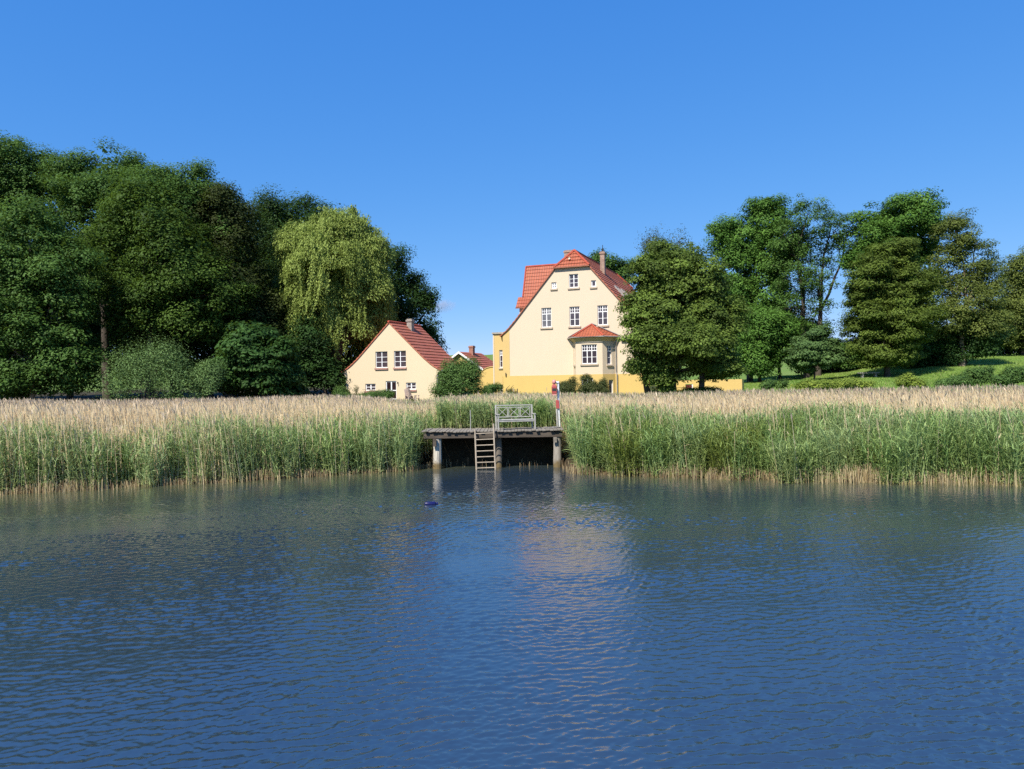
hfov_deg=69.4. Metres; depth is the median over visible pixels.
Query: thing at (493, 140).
sky
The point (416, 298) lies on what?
tree
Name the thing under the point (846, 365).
tree
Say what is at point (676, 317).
linden tree
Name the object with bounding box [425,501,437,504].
canister
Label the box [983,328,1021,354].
tree
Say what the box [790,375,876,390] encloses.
shrub
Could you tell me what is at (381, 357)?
window
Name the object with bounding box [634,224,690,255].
birch tree
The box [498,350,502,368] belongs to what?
window
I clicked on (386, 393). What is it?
shrub
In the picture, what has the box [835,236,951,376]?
tree
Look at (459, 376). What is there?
shrub
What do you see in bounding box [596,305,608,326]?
window
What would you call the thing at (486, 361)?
outbuilding
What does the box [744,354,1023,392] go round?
lawn grass
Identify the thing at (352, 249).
weeping willow
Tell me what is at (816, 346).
young tree
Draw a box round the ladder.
[474,423,495,469]
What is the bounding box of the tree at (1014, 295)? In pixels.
[991,245,1023,355]
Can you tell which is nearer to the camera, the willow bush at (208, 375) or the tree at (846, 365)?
the willow bush at (208, 375)
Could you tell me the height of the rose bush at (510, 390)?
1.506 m
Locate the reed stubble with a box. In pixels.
[0,457,1023,495]
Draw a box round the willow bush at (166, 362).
[86,333,199,400]
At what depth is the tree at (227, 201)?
58.88 m
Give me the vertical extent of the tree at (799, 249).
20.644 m
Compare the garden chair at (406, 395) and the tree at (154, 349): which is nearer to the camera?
the garden chair at (406, 395)
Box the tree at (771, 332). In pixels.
[732,302,807,382]
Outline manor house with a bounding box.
[492,245,680,394]
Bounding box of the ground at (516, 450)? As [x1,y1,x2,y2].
[1,352,1023,491]
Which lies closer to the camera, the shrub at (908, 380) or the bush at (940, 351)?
the shrub at (908, 380)
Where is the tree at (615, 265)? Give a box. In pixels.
[587,247,632,283]
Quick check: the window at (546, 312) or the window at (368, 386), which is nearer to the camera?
the window at (368, 386)
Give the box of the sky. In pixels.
[0,0,1023,358]
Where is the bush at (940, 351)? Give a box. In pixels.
[902,310,1017,368]
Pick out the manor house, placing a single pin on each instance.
(564, 326)
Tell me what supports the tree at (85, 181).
on the ground at (516, 450)
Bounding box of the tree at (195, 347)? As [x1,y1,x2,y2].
[127,292,275,398]
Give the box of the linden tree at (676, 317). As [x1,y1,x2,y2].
[613,236,755,393]
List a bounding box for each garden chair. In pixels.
[404,388,414,400]
[407,388,418,400]
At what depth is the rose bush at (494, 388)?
59.71 m
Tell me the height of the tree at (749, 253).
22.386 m
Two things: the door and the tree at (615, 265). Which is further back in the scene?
the tree at (615, 265)
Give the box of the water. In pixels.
[0,465,1023,768]
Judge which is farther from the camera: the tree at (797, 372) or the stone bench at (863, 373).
the tree at (797, 372)
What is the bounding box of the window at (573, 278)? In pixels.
[567,274,579,289]
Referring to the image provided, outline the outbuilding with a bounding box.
[452,346,492,390]
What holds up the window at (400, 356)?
in the cottage
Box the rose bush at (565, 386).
[559,375,578,394]
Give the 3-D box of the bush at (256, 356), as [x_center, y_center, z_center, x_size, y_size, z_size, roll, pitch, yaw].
[-18.197,-1.226,52.614,7.789,6.983,5.595,-1,0,0]
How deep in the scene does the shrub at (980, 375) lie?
50.70 m
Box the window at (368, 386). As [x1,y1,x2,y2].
[364,384,375,392]
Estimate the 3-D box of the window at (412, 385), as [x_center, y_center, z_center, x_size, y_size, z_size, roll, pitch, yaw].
[-7.817,0.196,57.315,0.984,0.702,0.240,-1,0,22]
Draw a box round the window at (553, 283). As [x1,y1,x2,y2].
[550,282,557,290]
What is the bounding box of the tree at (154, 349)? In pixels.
[113,241,298,395]
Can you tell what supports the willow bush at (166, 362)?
on the ground at (516, 450)
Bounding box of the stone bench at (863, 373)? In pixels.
[857,372,879,377]
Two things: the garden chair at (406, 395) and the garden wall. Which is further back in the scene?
the garden wall
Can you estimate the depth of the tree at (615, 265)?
93.67 m
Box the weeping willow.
[266,203,398,395]
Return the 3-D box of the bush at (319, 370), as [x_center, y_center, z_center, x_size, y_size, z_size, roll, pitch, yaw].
[-16.550,-2.059,59.919,7.250,7.819,5.408,-1,0,0]
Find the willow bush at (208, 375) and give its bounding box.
[184,356,229,398]
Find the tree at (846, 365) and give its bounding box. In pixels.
[832,340,872,370]
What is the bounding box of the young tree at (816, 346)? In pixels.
[780,324,852,378]
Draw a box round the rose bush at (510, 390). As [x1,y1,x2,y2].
[505,385,517,393]
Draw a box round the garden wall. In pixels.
[476,366,492,392]
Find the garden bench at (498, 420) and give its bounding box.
[495,404,535,429]
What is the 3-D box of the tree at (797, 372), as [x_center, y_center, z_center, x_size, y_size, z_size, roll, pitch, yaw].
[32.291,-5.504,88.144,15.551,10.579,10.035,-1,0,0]
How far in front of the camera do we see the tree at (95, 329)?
71.93 m
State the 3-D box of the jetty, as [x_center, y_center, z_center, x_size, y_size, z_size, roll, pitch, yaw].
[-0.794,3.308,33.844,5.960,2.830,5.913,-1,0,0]
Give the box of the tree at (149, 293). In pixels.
[70,175,261,400]
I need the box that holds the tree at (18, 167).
[0,129,90,402]
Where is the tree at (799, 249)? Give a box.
[763,192,862,377]
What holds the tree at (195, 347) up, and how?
on the ground at (516, 450)
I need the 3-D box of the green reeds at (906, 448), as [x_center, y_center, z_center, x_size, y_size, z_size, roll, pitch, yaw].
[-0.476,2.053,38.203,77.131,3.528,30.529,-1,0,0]
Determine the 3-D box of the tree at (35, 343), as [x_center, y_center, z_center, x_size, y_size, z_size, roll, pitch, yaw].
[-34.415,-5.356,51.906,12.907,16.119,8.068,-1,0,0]
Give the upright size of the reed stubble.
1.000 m
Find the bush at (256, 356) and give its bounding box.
[204,319,314,398]
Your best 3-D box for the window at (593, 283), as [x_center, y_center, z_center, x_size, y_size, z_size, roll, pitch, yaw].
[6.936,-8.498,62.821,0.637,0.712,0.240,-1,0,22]
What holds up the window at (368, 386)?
in the cottage
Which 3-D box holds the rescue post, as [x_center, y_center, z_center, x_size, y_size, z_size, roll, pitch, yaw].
[1.920,0.866,32.117,0.380,2.169,0.269,-1,0,0]
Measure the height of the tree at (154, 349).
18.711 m
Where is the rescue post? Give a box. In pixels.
[552,379,560,426]
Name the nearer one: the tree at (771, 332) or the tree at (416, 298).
the tree at (416, 298)
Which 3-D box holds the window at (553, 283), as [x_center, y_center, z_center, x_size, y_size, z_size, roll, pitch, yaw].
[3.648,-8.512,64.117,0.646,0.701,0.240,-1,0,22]
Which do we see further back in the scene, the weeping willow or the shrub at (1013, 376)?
the weeping willow
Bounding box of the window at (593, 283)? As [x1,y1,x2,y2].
[590,280,596,288]
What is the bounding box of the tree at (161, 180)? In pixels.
[84,156,258,399]
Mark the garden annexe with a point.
(732, 384)
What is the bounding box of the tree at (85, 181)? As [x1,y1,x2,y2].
[32,136,160,400]
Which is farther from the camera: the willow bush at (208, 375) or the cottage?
the cottage
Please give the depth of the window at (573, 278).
63.55 m
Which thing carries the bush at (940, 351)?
on the ground at (516, 450)
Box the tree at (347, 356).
[243,271,365,395]
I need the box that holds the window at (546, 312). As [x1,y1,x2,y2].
[540,308,552,328]
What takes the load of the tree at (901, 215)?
on the ground at (516, 450)
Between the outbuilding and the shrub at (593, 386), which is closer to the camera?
the shrub at (593, 386)
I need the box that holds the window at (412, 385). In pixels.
[406,382,416,391]
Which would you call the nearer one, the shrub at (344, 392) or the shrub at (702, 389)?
the shrub at (702, 389)
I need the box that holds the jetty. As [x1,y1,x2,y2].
[421,426,563,468]
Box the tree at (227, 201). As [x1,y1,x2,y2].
[174,177,295,398]
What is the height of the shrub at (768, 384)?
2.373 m
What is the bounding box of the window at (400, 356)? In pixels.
[393,351,406,368]
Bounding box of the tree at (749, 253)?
[703,192,815,381]
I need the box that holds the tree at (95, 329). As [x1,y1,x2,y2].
[2,243,166,398]
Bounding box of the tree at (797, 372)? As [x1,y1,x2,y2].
[755,297,843,379]
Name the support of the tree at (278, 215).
on the ground at (516, 450)
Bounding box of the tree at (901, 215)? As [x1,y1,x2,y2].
[836,186,949,366]
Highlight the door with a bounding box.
[386,381,396,399]
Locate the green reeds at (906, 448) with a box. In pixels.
[0,385,1023,494]
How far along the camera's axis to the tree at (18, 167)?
61.32 m
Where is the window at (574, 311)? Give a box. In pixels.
[568,306,580,327]
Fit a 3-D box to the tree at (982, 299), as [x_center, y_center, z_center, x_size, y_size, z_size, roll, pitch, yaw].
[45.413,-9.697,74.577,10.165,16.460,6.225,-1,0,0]
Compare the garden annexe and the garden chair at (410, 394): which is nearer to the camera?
the garden chair at (410, 394)
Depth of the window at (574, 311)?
63.52 m
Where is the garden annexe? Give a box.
[676,379,743,392]
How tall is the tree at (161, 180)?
20.298 m
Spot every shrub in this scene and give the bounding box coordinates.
[331,385,353,396]
[357,389,394,399]
[428,356,486,398]
[574,373,609,393]
[658,383,723,394]
[759,378,789,390]
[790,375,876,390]
[893,371,929,389]
[933,365,995,387]
[988,364,1023,386]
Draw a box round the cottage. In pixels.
[341,319,463,400]
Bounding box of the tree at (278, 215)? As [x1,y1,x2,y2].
[246,182,349,339]
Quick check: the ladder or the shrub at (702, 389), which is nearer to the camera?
the ladder
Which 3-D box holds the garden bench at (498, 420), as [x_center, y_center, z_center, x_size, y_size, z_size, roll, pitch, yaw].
[0.144,1.393,31.743,1.670,1.041,0.666,-1,0,-12]
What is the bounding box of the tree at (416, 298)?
[345,242,449,353]
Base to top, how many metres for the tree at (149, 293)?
17.718 m
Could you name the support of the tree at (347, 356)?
on the ground at (516, 450)
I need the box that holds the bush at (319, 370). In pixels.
[281,310,348,395]
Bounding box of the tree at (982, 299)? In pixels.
[914,207,1013,365]
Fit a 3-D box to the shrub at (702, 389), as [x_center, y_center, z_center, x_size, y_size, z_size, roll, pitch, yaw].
[12.724,0.846,52.471,4.840,2.186,1.976,-1,0,-7]
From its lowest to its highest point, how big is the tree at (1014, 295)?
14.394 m
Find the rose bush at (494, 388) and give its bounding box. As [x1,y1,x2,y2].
[480,382,503,394]
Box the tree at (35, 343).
[0,194,119,402]
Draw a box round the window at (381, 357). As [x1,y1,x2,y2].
[374,351,387,369]
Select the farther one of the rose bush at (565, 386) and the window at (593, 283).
the window at (593, 283)

